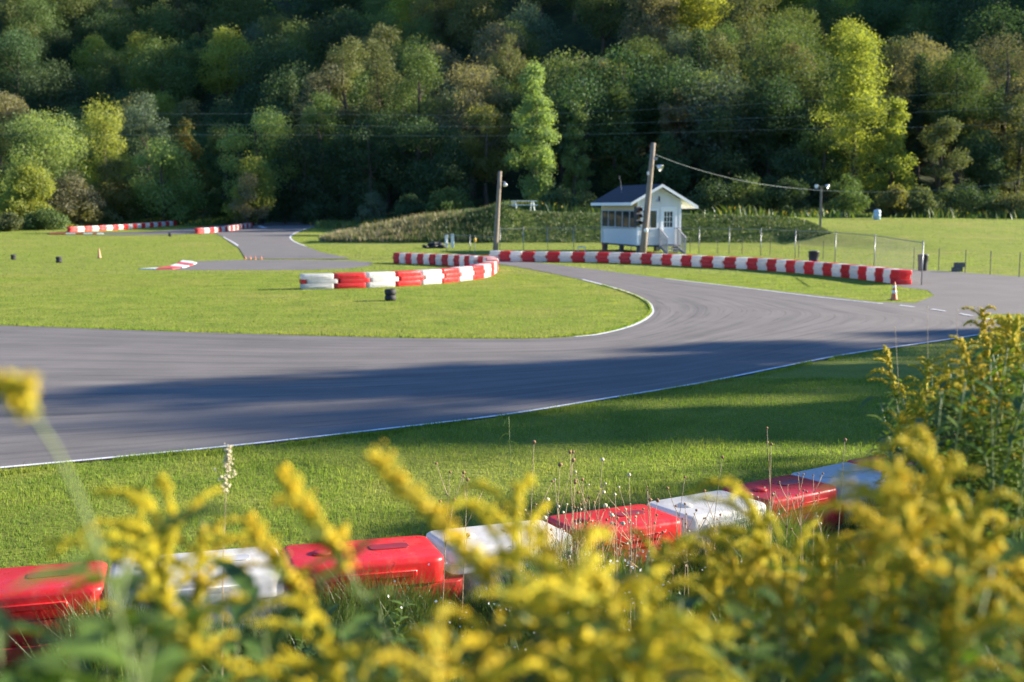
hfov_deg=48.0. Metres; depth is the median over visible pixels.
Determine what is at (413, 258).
track barrier
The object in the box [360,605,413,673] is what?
leafy weed
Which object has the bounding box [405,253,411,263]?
track barrier
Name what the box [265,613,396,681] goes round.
leafy weed
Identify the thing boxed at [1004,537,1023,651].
leafy weed
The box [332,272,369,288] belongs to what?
track barrier
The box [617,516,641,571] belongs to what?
weed stalk
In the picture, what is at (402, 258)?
track barrier
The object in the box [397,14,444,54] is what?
hillside tree
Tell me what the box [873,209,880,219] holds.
blue barrel
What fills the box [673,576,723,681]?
leafy weed
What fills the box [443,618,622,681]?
leafy weed
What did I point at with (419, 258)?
track barrier
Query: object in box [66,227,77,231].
track barrier
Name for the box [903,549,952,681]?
leafy weed
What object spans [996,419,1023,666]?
leafy weed
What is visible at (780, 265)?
track barrier
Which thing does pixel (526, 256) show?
track barrier
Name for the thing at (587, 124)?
power line
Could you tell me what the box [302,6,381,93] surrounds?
hillside tree
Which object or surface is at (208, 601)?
leafy weed
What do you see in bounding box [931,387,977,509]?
leafy weed
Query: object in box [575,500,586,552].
weed stalk
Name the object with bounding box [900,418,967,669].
leafy weed
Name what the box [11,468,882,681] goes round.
weed stems
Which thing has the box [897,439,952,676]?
leafy weed
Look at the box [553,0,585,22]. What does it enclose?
hillside tree
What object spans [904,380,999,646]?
goldenrod
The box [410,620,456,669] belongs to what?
leafy weed
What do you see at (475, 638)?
goldenrod
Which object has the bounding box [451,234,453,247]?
upright board
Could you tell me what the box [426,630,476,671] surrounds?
leafy weed
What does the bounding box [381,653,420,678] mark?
leafy weed
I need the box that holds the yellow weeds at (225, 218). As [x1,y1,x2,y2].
[70,202,1020,225]
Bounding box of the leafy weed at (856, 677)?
[847,651,902,681]
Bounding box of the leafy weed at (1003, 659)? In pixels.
[994,657,1020,678]
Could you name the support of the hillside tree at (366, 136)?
on the ground at (572, 38)
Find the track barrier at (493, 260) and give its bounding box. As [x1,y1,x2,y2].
[486,259,497,271]
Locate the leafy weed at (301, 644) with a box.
[294,636,313,657]
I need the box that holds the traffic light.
[634,206,643,226]
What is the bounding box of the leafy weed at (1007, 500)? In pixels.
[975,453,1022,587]
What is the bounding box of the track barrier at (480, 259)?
[478,256,492,263]
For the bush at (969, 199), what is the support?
on the ground at (572, 38)
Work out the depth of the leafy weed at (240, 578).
1.51 m
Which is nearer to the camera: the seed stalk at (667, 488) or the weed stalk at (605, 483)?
the weed stalk at (605, 483)
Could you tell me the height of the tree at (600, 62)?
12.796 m
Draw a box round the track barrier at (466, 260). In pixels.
[464,255,475,265]
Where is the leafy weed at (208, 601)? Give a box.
[175,518,233,680]
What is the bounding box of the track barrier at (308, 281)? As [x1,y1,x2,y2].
[299,273,337,289]
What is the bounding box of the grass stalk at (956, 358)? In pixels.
[955,309,957,420]
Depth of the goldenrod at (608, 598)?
1.36 m
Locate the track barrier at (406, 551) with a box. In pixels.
[281,535,463,618]
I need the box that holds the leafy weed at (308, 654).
[300,646,315,679]
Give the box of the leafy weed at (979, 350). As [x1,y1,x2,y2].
[960,346,1020,488]
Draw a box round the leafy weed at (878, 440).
[873,437,900,480]
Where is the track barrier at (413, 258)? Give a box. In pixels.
[411,253,418,263]
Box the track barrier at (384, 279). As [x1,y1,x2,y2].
[362,271,398,287]
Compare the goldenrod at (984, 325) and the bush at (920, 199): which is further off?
the bush at (920, 199)
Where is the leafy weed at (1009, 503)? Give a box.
[967,404,1023,679]
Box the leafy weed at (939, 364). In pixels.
[930,362,973,434]
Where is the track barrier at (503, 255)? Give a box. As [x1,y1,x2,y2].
[499,251,510,260]
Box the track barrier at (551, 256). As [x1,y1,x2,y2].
[546,251,559,261]
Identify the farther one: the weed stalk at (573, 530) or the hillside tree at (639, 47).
the hillside tree at (639, 47)
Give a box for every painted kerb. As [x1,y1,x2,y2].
[49,233,102,233]
[139,260,196,269]
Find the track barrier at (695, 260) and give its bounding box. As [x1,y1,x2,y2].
[691,255,703,266]
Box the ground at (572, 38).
[0,0,1023,681]
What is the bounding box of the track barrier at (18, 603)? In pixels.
[0,561,121,673]
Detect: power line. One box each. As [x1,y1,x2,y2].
[30,88,1014,114]
[30,106,1020,126]
[30,123,1011,135]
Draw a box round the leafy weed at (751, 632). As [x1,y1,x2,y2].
[720,582,819,681]
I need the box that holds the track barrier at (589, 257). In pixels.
[583,252,596,262]
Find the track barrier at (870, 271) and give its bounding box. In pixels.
[866,267,885,280]
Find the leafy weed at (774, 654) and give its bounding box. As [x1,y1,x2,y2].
[743,640,795,681]
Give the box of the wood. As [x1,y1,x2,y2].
[0,0,387,47]
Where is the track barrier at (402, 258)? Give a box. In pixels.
[399,253,405,263]
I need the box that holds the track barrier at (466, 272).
[450,266,473,280]
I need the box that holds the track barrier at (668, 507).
[647,490,771,569]
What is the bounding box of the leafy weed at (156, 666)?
[14,601,249,681]
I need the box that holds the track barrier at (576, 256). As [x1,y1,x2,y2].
[571,252,584,261]
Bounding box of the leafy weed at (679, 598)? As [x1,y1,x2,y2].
[663,594,730,681]
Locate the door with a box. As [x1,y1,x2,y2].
[660,207,676,244]
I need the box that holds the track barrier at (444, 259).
[441,254,451,264]
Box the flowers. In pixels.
[388,516,733,662]
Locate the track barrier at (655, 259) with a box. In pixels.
[651,254,661,264]
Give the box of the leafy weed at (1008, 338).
[988,336,1023,541]
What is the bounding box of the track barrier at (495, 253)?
[489,250,499,260]
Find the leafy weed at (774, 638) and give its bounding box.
[742,615,819,681]
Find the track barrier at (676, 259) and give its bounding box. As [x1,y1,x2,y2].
[671,254,681,265]
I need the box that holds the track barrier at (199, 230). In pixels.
[194,228,203,233]
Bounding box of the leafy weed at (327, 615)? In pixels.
[296,603,340,678]
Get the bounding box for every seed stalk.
[435,462,465,603]
[462,475,481,608]
[528,440,553,571]
[541,458,574,558]
[543,497,549,542]
[568,450,576,563]
[581,478,587,540]
[594,458,606,583]
[602,473,630,624]
[609,493,624,585]
[648,498,663,583]
[666,476,685,604]
[703,456,723,546]
[766,427,773,543]
[836,438,846,564]
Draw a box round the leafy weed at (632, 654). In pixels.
[590,627,708,681]
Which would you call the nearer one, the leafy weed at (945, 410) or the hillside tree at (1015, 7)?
the leafy weed at (945, 410)
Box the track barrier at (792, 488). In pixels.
[722,475,843,534]
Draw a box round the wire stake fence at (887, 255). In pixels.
[690,236,1023,276]
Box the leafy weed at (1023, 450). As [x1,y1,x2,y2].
[1013,340,1023,531]
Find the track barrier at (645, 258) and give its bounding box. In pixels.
[640,253,656,263]
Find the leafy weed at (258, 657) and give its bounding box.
[239,630,329,681]
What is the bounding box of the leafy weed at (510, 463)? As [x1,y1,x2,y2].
[499,419,521,647]
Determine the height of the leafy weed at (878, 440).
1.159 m
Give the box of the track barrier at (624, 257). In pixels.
[619,252,630,262]
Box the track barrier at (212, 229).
[208,227,214,232]
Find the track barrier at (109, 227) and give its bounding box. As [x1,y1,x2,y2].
[105,225,112,230]
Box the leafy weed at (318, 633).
[300,625,339,668]
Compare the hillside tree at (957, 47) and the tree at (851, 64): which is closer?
the tree at (851, 64)
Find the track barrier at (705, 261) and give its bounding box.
[700,256,713,267]
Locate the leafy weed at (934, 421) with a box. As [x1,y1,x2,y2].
[898,392,957,639]
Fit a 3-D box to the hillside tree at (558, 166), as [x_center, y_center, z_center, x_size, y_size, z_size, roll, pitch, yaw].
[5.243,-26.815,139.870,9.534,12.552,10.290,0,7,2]
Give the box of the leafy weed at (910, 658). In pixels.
[885,531,951,681]
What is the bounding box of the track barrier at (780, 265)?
[775,259,788,271]
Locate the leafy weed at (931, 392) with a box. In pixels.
[912,367,941,431]
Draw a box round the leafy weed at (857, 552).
[849,544,901,675]
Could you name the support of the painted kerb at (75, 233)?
on the track at (272, 241)
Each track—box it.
[0,261,1000,468]
[76,222,348,258]
[151,260,373,269]
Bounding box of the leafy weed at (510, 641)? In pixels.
[486,571,527,647]
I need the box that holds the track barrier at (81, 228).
[74,226,84,231]
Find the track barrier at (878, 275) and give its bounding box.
[874,268,887,281]
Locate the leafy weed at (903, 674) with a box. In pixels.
[888,550,966,680]
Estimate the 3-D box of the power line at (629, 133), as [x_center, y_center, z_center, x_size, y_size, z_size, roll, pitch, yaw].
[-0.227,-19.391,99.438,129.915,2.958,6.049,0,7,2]
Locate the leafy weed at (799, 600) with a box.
[773,563,815,681]
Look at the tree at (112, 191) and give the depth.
121.31 m
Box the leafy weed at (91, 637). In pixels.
[10,617,114,681]
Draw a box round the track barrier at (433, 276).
[417,269,443,284]
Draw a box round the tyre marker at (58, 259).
[56,257,61,262]
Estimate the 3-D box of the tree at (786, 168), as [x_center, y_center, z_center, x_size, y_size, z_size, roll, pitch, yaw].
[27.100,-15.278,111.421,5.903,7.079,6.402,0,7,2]
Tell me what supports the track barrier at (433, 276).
on the ground at (572, 38)
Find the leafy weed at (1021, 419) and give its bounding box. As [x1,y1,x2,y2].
[1007,417,1022,667]
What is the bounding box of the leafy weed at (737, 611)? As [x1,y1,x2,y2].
[685,598,807,681]
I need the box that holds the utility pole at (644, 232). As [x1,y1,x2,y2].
[639,142,663,252]
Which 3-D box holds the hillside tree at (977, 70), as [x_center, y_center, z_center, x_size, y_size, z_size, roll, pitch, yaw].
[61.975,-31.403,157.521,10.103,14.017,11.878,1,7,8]
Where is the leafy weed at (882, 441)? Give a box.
[862,437,915,622]
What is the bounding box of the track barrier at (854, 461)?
[847,453,915,489]
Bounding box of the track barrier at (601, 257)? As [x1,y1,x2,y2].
[596,252,608,262]
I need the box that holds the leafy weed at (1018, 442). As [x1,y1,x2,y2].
[966,374,1023,633]
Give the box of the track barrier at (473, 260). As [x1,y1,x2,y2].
[469,255,477,264]
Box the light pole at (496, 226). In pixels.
[493,171,507,250]
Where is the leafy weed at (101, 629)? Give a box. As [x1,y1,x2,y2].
[54,607,210,681]
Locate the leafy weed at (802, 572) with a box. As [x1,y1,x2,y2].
[724,567,816,681]
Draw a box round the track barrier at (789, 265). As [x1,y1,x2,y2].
[785,260,803,272]
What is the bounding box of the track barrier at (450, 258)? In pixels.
[447,254,457,265]
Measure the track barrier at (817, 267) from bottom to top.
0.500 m
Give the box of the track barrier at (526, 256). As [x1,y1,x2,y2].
[521,251,535,261]
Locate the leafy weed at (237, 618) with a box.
[198,585,289,681]
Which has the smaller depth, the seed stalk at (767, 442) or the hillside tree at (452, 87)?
the seed stalk at (767, 442)
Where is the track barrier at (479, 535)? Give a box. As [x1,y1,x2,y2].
[426,520,587,608]
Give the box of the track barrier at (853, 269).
[849,265,866,278]
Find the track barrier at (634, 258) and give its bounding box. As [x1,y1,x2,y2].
[630,253,641,263]
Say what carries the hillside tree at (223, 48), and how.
on the ground at (572, 38)
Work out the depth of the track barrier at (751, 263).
49.64 m
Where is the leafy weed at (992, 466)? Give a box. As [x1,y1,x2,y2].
[965,359,1021,677]
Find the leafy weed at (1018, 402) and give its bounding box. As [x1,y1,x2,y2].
[966,396,1023,679]
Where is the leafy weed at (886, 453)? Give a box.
[863,402,901,533]
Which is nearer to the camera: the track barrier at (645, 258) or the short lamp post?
the track barrier at (645, 258)
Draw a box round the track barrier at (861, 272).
[857,266,876,279]
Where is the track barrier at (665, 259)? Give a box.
[661,254,673,264]
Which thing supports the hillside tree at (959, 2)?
on the ground at (572, 38)
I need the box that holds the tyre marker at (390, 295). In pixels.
[385,289,395,300]
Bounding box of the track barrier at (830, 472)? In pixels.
[791,462,885,531]
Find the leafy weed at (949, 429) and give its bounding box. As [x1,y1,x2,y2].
[936,412,957,449]
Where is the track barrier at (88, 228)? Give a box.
[84,226,91,231]
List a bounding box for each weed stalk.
[525,509,548,640]
[534,503,552,577]
[547,478,567,561]
[551,506,582,611]
[552,504,578,564]
[562,471,606,567]
[569,508,581,561]
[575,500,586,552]
[577,491,618,555]
[592,501,620,618]
[595,518,610,638]
[607,533,633,606]
[608,486,638,627]
[608,508,638,582]
[609,515,620,593]
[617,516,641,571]
[632,533,638,618]
[639,486,650,565]
[648,514,673,594]
[665,530,689,604]
[669,503,707,594]
[680,509,704,612]
[694,502,713,614]
[705,514,721,548]
[757,487,779,535]
[766,494,775,531]
[773,481,795,570]
[789,473,804,559]
[790,491,815,584]
[812,473,823,563]
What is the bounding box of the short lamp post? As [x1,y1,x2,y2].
[814,184,829,226]
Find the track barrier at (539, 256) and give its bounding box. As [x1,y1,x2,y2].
[533,251,547,261]
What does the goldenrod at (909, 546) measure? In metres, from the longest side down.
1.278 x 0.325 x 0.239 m
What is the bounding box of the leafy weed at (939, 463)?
[903,424,951,620]
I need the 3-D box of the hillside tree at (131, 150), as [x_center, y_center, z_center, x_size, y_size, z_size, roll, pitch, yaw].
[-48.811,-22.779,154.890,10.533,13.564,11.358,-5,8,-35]
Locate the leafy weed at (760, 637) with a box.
[756,569,774,671]
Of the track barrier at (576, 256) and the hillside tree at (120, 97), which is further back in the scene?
the hillside tree at (120, 97)
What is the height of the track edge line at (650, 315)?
0.001 m
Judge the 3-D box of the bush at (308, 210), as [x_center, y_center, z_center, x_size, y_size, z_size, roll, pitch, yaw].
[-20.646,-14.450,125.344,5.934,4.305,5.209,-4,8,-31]
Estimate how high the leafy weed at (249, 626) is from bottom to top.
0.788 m
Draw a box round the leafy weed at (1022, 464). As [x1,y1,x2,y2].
[996,363,1023,642]
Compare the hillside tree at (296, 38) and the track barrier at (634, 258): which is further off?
the hillside tree at (296, 38)
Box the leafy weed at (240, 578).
[207,558,348,681]
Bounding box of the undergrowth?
[17,199,1023,230]
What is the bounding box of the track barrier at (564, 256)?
[558,252,572,261]
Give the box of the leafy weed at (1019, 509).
[1001,466,1023,572]
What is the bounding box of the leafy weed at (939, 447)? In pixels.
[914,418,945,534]
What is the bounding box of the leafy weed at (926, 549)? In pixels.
[873,539,973,661]
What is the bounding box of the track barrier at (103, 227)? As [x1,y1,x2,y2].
[99,225,106,230]
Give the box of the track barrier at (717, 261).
[712,256,727,267]
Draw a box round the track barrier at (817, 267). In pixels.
[813,262,830,274]
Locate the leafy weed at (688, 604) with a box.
[657,596,703,681]
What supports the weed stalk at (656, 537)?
on the ground at (572, 38)
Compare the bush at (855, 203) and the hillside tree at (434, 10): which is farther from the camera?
the hillside tree at (434, 10)
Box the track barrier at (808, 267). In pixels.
[803,261,817,273]
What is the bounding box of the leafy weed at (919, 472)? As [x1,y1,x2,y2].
[893,457,957,653]
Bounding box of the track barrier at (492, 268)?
[480,262,493,275]
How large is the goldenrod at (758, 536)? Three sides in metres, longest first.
1.156 x 0.344 x 0.304 m
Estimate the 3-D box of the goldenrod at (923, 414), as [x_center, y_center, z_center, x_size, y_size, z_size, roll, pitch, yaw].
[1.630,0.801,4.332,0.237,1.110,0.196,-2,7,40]
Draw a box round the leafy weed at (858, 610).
[814,582,942,681]
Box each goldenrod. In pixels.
[0,371,189,681]
[42,473,276,681]
[62,492,247,680]
[136,590,245,681]
[138,612,252,681]
[149,514,276,681]
[230,590,401,681]
[236,510,376,681]
[246,646,314,681]
[269,462,444,681]
[351,602,526,681]
[365,440,611,681]
[417,631,523,681]
[439,605,570,681]
[442,517,612,681]
[449,473,590,681]
[469,603,571,672]
[471,524,711,681]
[522,634,665,681]
[525,561,731,681]
[574,616,671,681]
[622,528,729,652]
[630,558,765,680]
[634,588,737,681]
[665,540,801,679]
[666,633,740,681]
[675,475,820,676]
[683,540,768,681]
[698,533,828,664]
[700,640,770,681]
[718,565,875,681]
[722,570,921,681]
[745,542,927,681]
[780,530,867,681]
[788,515,932,681]
[790,457,980,681]
[796,575,860,680]
[800,590,906,681]
[818,456,936,681]
[829,506,930,679]
[842,439,919,617]
[851,491,965,681]
[858,407,914,639]
[864,424,1023,681]
[866,345,919,488]
[872,441,898,476]
[874,522,1023,681]
[881,467,925,651]
[886,382,911,465]
[891,389,947,648]
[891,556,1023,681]
[894,488,1023,681]
[902,355,944,588]
[903,401,937,539]
[903,406,954,505]
[916,556,1023,674]
[917,397,990,663]
[920,510,987,679]
[921,362,959,634]
[925,366,990,651]
[926,378,956,449]
[928,376,965,465]
[934,445,965,523]
[936,381,969,440]
[939,522,1023,681]
[941,335,1017,678]
[946,365,1006,670]
[949,321,1011,449]
[949,370,1015,543]
[949,549,1022,675]
[952,456,987,645]
[954,572,1023,676]
[955,345,1001,504]
[957,350,1010,570]
[958,357,1009,525]
[961,304,1010,542]
[962,313,1023,623]
[962,345,1022,526]
[965,422,1011,572]
[967,319,1023,615]
[980,313,1023,463]
[981,355,1023,540]
[982,314,1023,515]
[990,314,1022,417]
[993,412,1021,476]
[993,545,1023,674]
[994,397,1022,576]
[1008,440,1021,461]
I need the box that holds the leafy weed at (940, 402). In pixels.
[911,391,962,654]
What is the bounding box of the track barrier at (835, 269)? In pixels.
[831,263,843,276]
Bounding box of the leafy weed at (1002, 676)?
[985,632,1021,677]
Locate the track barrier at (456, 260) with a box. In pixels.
[453,255,458,265]
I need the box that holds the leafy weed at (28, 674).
[0,667,63,681]
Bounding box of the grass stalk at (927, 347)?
[927,307,927,419]
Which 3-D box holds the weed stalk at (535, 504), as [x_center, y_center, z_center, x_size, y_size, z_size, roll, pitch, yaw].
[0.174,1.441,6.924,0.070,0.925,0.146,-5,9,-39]
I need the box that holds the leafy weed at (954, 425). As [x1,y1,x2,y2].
[935,421,984,658]
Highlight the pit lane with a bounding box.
[880,269,1023,317]
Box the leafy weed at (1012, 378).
[966,345,1023,670]
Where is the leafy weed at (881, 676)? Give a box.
[875,592,981,681]
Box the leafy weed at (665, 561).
[646,531,671,609]
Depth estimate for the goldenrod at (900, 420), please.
4.13 m
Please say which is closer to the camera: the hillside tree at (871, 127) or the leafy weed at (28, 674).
the leafy weed at (28, 674)
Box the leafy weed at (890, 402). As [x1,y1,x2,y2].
[873,393,915,488]
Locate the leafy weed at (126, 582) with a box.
[1,505,245,681]
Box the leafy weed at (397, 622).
[384,600,415,680]
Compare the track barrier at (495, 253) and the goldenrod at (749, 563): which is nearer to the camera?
the goldenrod at (749, 563)
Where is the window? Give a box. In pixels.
[641,209,657,228]
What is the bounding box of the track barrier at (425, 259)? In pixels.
[423,254,429,264]
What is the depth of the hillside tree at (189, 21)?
254.41 m
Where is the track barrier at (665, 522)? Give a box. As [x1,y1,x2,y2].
[546,504,689,575]
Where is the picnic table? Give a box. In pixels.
[513,201,535,210]
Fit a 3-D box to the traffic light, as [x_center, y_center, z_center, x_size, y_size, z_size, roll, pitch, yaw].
[7.046,-6.761,62.579,0.724,1.120,0.482,-3,7,-25]
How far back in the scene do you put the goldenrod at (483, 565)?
1.38 m
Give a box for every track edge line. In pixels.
[0,334,977,467]
[575,279,653,336]
[664,278,883,303]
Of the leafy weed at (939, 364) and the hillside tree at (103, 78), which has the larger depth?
the hillside tree at (103, 78)
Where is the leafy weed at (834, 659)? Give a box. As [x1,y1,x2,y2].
[765,632,907,681]
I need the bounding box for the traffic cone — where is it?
[888,282,898,300]
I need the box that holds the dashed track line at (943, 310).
[902,305,989,318]
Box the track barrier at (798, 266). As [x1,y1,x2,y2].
[794,261,804,273]
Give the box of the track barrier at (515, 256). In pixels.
[509,251,522,261]
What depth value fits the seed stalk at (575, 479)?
7.05 m
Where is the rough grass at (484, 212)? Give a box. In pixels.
[320,202,830,242]
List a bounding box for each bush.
[0,192,35,218]
[0,210,24,231]
[22,206,71,229]
[53,199,102,225]
[91,201,122,223]
[119,195,160,222]
[155,184,211,222]
[196,187,231,218]
[228,171,269,223]
[265,187,304,223]
[293,189,352,224]
[352,190,387,223]
[389,192,429,220]
[422,185,476,213]
[538,183,597,210]
[683,174,733,212]
[719,169,778,211]
[754,176,811,214]
[822,172,874,214]
[872,182,911,216]
[904,184,946,217]
[933,178,1001,214]
[981,190,1023,217]
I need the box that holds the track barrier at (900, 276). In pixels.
[890,269,911,284]
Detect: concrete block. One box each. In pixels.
[951,267,962,271]
[954,262,964,266]
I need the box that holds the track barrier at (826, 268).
[822,263,834,275]
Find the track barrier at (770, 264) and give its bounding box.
[766,259,776,270]
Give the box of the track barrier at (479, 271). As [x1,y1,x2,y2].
[468,265,484,279]
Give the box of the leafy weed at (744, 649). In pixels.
[685,586,781,681]
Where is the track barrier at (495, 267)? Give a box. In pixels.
[484,261,496,274]
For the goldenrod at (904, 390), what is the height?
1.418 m
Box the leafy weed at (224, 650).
[205,613,252,681]
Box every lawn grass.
[0,214,1023,274]
[0,274,1023,361]
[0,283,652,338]
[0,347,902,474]
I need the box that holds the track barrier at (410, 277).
[390,270,423,285]
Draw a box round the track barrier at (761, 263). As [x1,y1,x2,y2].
[756,258,772,270]
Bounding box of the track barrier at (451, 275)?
[437,268,459,282]
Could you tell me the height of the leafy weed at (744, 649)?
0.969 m
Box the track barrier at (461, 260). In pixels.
[459,255,464,265]
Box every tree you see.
[0,0,54,35]
[0,20,50,70]
[0,25,59,111]
[0,28,50,101]
[0,90,37,147]
[0,105,100,206]
[0,112,62,199]
[0,125,23,198]
[0,161,58,215]
[2,0,70,64]
[2,125,36,161]
[10,56,93,131]
[11,65,65,124]
[22,112,112,218]
[35,26,85,81]
[38,0,65,18]
[42,0,102,53]
[46,169,106,224]
[56,101,101,144]
[58,0,112,38]
[58,112,106,147]
[69,30,124,103]
[70,92,141,211]
[72,8,133,60]
[78,113,140,196]
[82,46,135,111]
[85,12,155,90]
[89,89,139,149]
[90,155,142,223]
[105,63,126,113]
[109,88,170,218]
[113,92,170,175]
[115,28,177,91]
[115,121,177,194]
[118,35,198,128]
[123,133,208,224]
[125,0,157,21]
[130,64,171,98]
[131,0,191,70]
[141,0,181,32]
[146,87,187,138]
[154,0,203,48]
[160,125,224,212]
[163,96,214,165]
[170,117,212,214]
[173,34,220,101]
[174,48,214,113]
[179,0,226,37]
[191,93,261,181]
[192,24,259,109]
[193,119,245,207]
[195,0,269,71]
[200,22,240,86]
[214,105,302,223]
[221,150,276,224]
[226,34,318,115]
[228,96,283,196]
[235,0,274,36]
[240,16,279,78]
[252,11,308,63]
[254,59,327,128]
[262,4,305,35]
[266,103,316,183]
[267,15,328,85]
[268,39,315,87]
[268,120,341,223]
[270,71,306,201]
[287,0,333,26]
[287,89,352,219]
[289,31,323,74]
[291,61,361,211]
[299,106,364,208]
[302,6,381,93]
[305,48,369,96]
[313,63,404,184]
[316,23,361,70]
[318,34,379,204]
[319,0,373,23]
[323,4,378,60]
[324,109,413,214]
[343,104,427,208]
[347,98,393,189]
[348,74,393,112]
[353,36,405,204]
[354,0,402,29]
[357,22,410,92]
[357,26,408,73]
[358,69,461,193]
[359,8,406,53]
[367,0,415,37]
[372,42,460,203]
[379,0,440,47]
[385,32,449,105]
[391,115,470,210]
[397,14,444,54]
[406,0,465,51]
[414,41,467,111]
[417,55,513,199]
[424,0,459,34]
[425,133,476,206]
[432,73,488,163]
[433,0,475,44]
[444,0,511,67]
[449,102,522,206]
[452,75,534,185]
[454,0,510,35]
[469,20,526,89]
[479,65,525,147]
[483,32,531,160]
[486,16,545,69]
[502,45,608,183]
[502,59,560,201]
[505,0,561,64]
[520,0,558,18]
[522,51,571,90]
[522,70,569,169]
[525,68,638,199]
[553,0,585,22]
[556,99,595,205]
[569,0,638,53]
[569,41,675,168]
[570,55,613,156]
[592,57,636,136]
[595,83,646,191]
[610,33,679,111]
[617,0,680,56]
[626,62,672,154]
[628,54,713,184]
[637,131,693,193]
[648,20,712,88]
[657,89,697,188]
[658,1,680,15]
[661,55,769,183]
[665,0,734,42]
[674,28,747,93]
[678,25,718,166]
[682,0,744,47]
[684,68,738,179]
[686,100,755,202]
[700,20,753,89]
[708,0,784,55]
[715,19,775,94]
[717,80,772,172]
[719,0,762,40]
[728,20,831,148]
[728,71,831,182]
[740,10,813,74]
[745,45,841,151]
[760,20,835,71]
[760,30,781,76]
[761,0,799,29]
[761,147,827,209]
[763,0,818,27]
[763,40,822,146]
[769,2,825,56]
[793,128,850,209]
[800,0,853,61]
[806,0,839,30]
[808,21,895,202]
[810,55,847,121]
[812,14,887,77]
[816,80,907,170]
[822,0,869,40]
[823,74,893,150]
[841,0,910,50]
[861,35,944,132]
[865,95,919,206]
[871,36,938,156]
[878,0,952,51]
[879,22,939,97]
[887,32,953,172]
[901,52,938,179]
[902,68,999,172]
[904,141,931,167]
[914,84,1001,158]
[915,115,973,200]
[916,44,1010,192]
[930,35,985,77]
[932,0,985,31]
[933,0,1016,60]
[950,128,1012,204]
[951,61,1002,96]
[952,1,1023,80]
[964,77,1008,161]
[966,27,1023,190]
[968,48,1023,125]
[975,0,1023,27]
[980,0,1023,43]
[983,75,1023,176]
[983,92,1023,197]
[997,120,1023,181]
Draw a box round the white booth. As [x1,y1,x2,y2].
[591,176,697,253]
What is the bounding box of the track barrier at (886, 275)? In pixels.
[883,268,895,282]
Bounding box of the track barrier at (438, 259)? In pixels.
[435,254,441,264]
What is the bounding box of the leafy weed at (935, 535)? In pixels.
[919,466,956,677]
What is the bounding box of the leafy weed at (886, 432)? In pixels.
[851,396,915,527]
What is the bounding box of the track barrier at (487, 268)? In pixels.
[475,264,490,277]
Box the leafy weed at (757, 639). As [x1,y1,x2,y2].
[719,610,775,673]
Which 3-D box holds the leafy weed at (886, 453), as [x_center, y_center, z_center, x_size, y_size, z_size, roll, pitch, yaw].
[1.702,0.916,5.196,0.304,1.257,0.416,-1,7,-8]
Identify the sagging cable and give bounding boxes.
[655,154,1019,191]
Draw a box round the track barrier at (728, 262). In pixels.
[723,257,736,268]
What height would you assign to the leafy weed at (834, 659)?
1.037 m
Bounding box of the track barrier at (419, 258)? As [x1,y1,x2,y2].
[417,253,428,263]
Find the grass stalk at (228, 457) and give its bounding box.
[214,443,235,674]
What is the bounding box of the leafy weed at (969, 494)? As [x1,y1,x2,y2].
[958,489,986,619]
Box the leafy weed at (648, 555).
[633,546,665,678]
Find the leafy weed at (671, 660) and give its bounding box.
[669,655,723,681]
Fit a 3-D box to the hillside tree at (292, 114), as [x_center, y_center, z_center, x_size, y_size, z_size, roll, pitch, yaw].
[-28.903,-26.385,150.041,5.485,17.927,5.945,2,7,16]
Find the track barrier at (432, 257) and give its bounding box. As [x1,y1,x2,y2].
[429,254,435,264]
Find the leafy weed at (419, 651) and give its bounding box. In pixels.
[399,625,444,671]
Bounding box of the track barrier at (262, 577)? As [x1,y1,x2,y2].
[108,546,307,636]
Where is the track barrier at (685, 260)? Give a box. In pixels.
[680,255,691,265]
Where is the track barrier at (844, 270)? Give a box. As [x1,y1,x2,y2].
[840,264,855,277]
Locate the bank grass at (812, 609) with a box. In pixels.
[228,563,1022,681]
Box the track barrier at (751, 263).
[746,258,757,269]
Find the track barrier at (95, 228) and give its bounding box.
[91,226,99,230]
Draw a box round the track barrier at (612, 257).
[607,252,622,262]
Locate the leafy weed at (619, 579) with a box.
[510,571,663,676]
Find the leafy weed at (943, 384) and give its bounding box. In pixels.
[929,377,1000,493]
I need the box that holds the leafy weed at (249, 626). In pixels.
[233,624,279,654]
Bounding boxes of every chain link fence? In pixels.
[446,233,493,252]
[499,227,923,284]
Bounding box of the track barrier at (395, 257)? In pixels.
[393,252,400,262]
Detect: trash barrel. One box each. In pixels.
[808,251,818,260]
[917,254,928,270]
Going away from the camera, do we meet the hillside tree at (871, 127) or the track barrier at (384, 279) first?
the track barrier at (384, 279)
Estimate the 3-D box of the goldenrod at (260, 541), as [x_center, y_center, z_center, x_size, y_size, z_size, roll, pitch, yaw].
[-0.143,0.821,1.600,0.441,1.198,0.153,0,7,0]
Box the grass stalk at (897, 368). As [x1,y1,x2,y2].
[895,332,899,410]
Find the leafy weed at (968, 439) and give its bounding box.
[940,359,997,520]
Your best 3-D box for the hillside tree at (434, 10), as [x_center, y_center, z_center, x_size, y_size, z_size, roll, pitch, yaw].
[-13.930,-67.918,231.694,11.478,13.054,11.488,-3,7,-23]
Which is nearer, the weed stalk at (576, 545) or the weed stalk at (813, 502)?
the weed stalk at (576, 545)
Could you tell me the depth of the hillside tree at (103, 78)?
212.11 m
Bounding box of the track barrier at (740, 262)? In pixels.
[735,257,752,268]
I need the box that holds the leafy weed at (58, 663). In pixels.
[0,604,82,681]
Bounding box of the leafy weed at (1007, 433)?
[990,404,1018,509]

